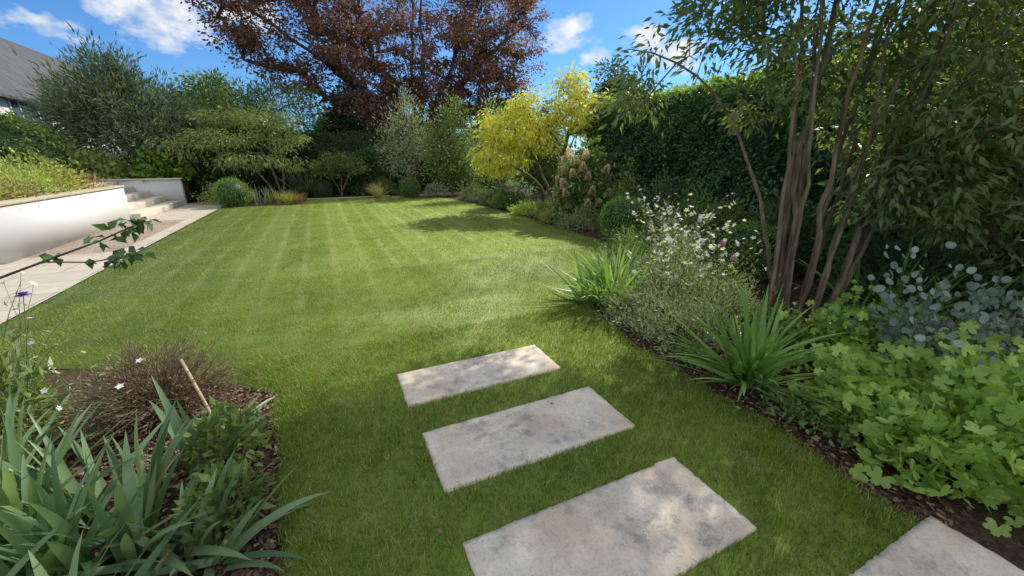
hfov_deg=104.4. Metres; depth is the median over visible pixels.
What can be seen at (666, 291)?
feathery perennial plant
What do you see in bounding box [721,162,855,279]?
border perennial plant
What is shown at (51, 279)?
patio paving
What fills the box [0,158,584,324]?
ground
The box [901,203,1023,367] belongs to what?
rounded leaf shrub
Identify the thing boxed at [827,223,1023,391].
rounded leaf shrub
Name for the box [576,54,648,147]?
holly tree
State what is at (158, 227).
patio setts
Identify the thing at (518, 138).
golden locust tree
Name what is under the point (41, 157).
hydrangea shrub
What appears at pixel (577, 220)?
border perennial plant
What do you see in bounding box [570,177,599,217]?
border perennial plant
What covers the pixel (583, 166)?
hydrangea shrub
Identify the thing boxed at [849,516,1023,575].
stepping stone
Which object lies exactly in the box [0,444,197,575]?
iris plant
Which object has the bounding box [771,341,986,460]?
geranium plant
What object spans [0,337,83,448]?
leafy perennial plant
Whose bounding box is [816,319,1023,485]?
geranium plant
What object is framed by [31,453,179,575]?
iris plant
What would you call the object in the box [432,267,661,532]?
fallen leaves
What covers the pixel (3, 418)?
gaura plant
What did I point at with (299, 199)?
ornamental grass
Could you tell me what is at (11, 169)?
terrace perennial plant
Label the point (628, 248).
border perennial plant
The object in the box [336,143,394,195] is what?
laurel shrub
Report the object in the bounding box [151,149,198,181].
hydrangea shrub
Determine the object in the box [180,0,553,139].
copper beech tree
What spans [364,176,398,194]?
ground cover plant
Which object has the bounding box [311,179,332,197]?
box ball shrub
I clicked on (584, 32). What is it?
sky
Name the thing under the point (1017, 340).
geranium plant
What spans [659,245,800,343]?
feathery perennial plant
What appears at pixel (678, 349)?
ground cover plant
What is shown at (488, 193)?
border perennial plant
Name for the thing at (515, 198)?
border perennial plant
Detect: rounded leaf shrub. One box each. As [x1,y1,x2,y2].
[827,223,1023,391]
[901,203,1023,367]
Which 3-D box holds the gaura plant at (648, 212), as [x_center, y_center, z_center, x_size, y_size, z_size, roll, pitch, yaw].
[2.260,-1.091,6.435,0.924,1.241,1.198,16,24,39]
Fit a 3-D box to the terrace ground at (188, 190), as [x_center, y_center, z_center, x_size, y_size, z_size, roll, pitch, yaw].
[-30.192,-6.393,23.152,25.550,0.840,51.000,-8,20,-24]
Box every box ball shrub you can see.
[213,177,251,207]
[290,180,310,197]
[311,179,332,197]
[399,177,420,197]
[598,195,648,238]
[715,220,776,280]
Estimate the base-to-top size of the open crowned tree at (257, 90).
5.065 m
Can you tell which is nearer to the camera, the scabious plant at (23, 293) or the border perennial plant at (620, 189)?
the scabious plant at (23, 293)
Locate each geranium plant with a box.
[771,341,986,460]
[776,299,928,374]
[786,336,921,406]
[807,280,970,357]
[814,341,1023,537]
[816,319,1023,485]
[825,369,1020,507]
[916,334,1023,412]
[935,344,1023,482]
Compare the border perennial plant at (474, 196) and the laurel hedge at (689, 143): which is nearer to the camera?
the laurel hedge at (689, 143)
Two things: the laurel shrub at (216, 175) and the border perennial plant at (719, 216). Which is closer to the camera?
the border perennial plant at (719, 216)
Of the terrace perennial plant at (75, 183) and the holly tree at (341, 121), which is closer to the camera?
the terrace perennial plant at (75, 183)
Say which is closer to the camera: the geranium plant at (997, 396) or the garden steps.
the geranium plant at (997, 396)
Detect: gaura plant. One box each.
[0,269,74,427]
[0,323,41,462]
[2,340,142,447]
[620,185,678,251]
[626,226,725,309]
[628,201,745,286]
[636,187,738,272]
[683,221,769,298]
[714,239,740,279]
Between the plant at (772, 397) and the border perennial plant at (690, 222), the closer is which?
the plant at (772, 397)
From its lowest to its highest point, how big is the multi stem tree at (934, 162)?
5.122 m
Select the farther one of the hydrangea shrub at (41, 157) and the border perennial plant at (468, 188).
the border perennial plant at (468, 188)
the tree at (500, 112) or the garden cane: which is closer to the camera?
the garden cane
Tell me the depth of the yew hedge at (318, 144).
17.47 m
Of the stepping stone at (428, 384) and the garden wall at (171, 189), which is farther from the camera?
the garden wall at (171, 189)
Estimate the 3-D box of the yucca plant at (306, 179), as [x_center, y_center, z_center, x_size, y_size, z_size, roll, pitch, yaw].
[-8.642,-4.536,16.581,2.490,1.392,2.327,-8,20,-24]
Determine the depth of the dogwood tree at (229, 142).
14.34 m
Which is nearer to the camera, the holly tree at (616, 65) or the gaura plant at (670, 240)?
the gaura plant at (670, 240)
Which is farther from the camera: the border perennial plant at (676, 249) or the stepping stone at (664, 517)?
the border perennial plant at (676, 249)
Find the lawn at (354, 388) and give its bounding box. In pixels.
[0,196,917,575]
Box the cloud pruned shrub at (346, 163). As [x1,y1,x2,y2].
[304,148,370,195]
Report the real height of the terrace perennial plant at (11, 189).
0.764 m
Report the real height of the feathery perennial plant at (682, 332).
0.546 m
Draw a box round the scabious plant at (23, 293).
[13,291,44,425]
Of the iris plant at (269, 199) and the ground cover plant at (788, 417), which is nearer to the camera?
the ground cover plant at (788, 417)
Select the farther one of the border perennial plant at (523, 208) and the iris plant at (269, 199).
the iris plant at (269, 199)
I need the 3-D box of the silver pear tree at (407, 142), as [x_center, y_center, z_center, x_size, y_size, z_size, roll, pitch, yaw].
[-4.607,-6.513,16.987,2.956,4.943,2.793,2,18,7]
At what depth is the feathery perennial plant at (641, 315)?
3.72 m
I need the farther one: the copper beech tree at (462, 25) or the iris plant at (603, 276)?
the copper beech tree at (462, 25)
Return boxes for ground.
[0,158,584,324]
[0,170,209,202]
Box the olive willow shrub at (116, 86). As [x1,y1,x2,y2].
[10,22,224,184]
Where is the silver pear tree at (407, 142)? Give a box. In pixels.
[361,72,438,193]
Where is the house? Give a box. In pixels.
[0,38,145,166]
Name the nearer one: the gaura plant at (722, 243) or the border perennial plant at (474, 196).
the gaura plant at (722, 243)
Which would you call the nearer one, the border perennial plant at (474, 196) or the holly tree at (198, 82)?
the border perennial plant at (474, 196)
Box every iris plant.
[0,375,275,575]
[0,377,140,566]
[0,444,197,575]
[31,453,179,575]
[36,449,330,575]
[246,184,274,204]
[534,239,667,312]
[642,277,860,418]
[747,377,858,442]
[793,230,1023,334]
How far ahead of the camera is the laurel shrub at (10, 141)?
11.67 m
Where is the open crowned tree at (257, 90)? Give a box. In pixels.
[140,67,338,141]
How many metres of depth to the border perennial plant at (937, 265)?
4.27 m
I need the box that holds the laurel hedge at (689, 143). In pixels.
[583,10,1023,300]
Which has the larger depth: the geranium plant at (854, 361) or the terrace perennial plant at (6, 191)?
the terrace perennial plant at (6, 191)
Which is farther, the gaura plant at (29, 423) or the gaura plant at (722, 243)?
the gaura plant at (722, 243)
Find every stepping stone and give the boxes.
[397,345,559,407]
[422,386,634,492]
[463,457,756,575]
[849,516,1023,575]
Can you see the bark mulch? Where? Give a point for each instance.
(596, 306)
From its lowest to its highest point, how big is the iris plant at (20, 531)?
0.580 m
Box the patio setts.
[26,219,185,257]
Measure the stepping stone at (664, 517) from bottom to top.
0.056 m
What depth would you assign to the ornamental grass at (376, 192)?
16.10 m
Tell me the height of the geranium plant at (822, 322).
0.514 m
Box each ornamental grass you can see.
[270,189,299,204]
[282,190,306,203]
[365,181,388,197]
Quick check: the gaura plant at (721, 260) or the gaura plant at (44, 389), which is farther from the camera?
the gaura plant at (721, 260)
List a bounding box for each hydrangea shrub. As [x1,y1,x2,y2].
[2,133,79,183]
[59,143,132,181]
[123,144,184,181]
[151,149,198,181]
[546,135,620,226]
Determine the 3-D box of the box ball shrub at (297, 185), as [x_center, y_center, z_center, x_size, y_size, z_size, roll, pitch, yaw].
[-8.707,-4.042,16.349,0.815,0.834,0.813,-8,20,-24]
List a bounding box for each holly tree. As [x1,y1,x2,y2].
[0,107,95,166]
[145,66,272,151]
[303,81,389,140]
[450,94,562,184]
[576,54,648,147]
[782,18,923,83]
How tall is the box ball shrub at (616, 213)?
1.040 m
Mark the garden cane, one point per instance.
(196, 387)
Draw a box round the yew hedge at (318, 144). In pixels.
[225,127,507,196]
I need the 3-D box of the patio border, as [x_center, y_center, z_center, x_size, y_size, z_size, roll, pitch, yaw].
[-7.726,-1.272,8.917,0.290,0.001,4.200,-8,20,-24]
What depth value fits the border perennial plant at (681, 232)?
5.83 m
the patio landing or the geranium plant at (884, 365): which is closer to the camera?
the geranium plant at (884, 365)
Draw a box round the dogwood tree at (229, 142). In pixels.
[143,93,314,198]
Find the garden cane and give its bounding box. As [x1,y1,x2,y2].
[179,359,219,431]
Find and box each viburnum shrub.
[406,88,488,195]
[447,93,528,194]
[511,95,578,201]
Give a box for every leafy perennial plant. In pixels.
[0,329,79,414]
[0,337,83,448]
[162,395,272,495]
[163,457,276,559]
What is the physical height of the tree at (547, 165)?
3.678 m
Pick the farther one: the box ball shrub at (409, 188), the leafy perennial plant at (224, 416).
the box ball shrub at (409, 188)
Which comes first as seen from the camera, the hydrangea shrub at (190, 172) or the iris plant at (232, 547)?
the iris plant at (232, 547)
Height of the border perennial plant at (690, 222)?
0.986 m
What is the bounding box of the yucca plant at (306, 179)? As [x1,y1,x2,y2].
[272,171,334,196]
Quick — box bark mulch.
[24,208,1003,575]
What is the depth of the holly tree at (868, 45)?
9.86 m
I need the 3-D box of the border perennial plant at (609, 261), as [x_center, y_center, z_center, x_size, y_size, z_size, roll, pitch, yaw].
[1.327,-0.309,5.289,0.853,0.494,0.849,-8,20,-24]
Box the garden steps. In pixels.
[32,181,181,219]
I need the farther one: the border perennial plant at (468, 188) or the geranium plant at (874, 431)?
the border perennial plant at (468, 188)
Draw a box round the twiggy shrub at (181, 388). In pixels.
[34,323,262,461]
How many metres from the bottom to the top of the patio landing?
0.001 m
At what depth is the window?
19.54 m
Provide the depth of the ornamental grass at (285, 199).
14.02 m
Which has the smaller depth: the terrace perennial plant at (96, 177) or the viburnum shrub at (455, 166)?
the terrace perennial plant at (96, 177)
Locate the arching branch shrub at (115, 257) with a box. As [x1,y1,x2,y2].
[0,215,161,278]
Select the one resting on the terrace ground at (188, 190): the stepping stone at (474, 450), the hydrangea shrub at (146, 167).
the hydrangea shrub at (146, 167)
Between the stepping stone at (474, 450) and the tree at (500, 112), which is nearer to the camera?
the stepping stone at (474, 450)
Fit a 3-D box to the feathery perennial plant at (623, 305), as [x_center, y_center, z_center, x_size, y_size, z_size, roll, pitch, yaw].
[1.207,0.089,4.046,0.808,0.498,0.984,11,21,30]
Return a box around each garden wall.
[0,185,131,264]
[92,178,187,204]
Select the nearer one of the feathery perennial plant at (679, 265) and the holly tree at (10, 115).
the feathery perennial plant at (679, 265)
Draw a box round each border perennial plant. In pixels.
[458,178,486,199]
[463,182,489,202]
[478,183,518,204]
[487,191,518,208]
[499,188,543,210]
[507,196,536,215]
[524,189,554,219]
[538,201,574,223]
[552,200,603,231]
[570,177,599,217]
[572,249,633,278]
[584,155,652,225]
[588,224,654,263]
[590,215,666,272]
[598,222,657,246]
[629,218,713,297]
[634,154,721,234]
[637,197,732,259]
[642,211,726,274]
[653,173,756,254]
[667,264,760,334]
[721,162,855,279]
[726,302,816,348]
[812,214,1023,327]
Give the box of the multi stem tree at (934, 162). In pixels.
[573,0,1023,326]
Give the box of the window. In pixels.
[6,97,49,129]
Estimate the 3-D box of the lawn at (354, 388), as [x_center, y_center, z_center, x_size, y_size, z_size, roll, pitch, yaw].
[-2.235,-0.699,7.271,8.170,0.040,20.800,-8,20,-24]
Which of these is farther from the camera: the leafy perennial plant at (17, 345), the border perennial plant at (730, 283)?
the border perennial plant at (730, 283)
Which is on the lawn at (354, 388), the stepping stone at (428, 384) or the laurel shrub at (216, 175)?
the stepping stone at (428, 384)
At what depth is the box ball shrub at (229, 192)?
13.08 m
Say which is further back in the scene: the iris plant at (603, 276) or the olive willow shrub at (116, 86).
the olive willow shrub at (116, 86)
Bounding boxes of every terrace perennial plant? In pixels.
[0,147,106,195]
[0,157,81,199]
[0,158,38,191]
[0,165,51,199]
[0,170,48,201]
[48,171,114,191]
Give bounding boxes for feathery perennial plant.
[591,275,662,335]
[598,234,731,342]
[598,301,684,340]
[610,216,726,316]
[626,287,742,361]
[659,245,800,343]
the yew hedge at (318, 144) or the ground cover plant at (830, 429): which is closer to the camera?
the ground cover plant at (830, 429)
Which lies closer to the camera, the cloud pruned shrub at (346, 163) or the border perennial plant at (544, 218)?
the border perennial plant at (544, 218)
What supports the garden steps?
on the patio landing
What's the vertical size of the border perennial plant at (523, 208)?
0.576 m
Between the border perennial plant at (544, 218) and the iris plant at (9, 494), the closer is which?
the iris plant at (9, 494)
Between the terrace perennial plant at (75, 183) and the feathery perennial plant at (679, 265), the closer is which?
the feathery perennial plant at (679, 265)
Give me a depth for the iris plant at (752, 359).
2.88 m
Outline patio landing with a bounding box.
[143,202,223,220]
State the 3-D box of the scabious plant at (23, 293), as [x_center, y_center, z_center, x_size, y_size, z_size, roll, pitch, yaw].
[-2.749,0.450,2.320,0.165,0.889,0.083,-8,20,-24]
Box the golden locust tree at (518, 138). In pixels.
[466,61,615,199]
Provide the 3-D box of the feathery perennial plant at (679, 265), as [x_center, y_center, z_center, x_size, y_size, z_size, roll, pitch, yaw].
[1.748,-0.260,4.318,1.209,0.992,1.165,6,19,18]
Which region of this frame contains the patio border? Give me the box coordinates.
[124,218,199,250]
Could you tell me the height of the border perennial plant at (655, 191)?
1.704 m
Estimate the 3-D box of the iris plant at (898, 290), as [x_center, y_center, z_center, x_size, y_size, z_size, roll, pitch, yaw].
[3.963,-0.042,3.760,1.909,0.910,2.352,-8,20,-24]
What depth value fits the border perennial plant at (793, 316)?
3.57 m
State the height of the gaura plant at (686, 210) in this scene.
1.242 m
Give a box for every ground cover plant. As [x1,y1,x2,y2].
[192,174,255,204]
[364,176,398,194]
[423,179,450,197]
[650,335,725,368]
[735,381,826,438]
[781,389,898,451]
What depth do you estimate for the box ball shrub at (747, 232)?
5.32 m
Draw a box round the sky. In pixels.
[0,0,1019,155]
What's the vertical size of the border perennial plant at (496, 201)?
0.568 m
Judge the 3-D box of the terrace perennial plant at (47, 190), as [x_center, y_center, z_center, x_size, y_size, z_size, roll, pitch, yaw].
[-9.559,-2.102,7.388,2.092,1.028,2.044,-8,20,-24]
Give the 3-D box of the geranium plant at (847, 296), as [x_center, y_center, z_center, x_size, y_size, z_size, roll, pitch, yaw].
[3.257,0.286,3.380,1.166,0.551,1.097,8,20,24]
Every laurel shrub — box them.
[0,115,76,175]
[145,128,264,200]
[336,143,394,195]
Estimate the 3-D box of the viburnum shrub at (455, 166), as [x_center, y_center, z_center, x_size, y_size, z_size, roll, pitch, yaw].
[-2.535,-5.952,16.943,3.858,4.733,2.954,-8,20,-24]
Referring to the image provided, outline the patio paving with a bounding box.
[0,250,138,323]
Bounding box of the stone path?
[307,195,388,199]
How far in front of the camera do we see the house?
22.06 m
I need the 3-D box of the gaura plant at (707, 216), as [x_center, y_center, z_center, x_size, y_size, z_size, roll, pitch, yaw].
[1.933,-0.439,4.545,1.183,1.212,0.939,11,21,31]

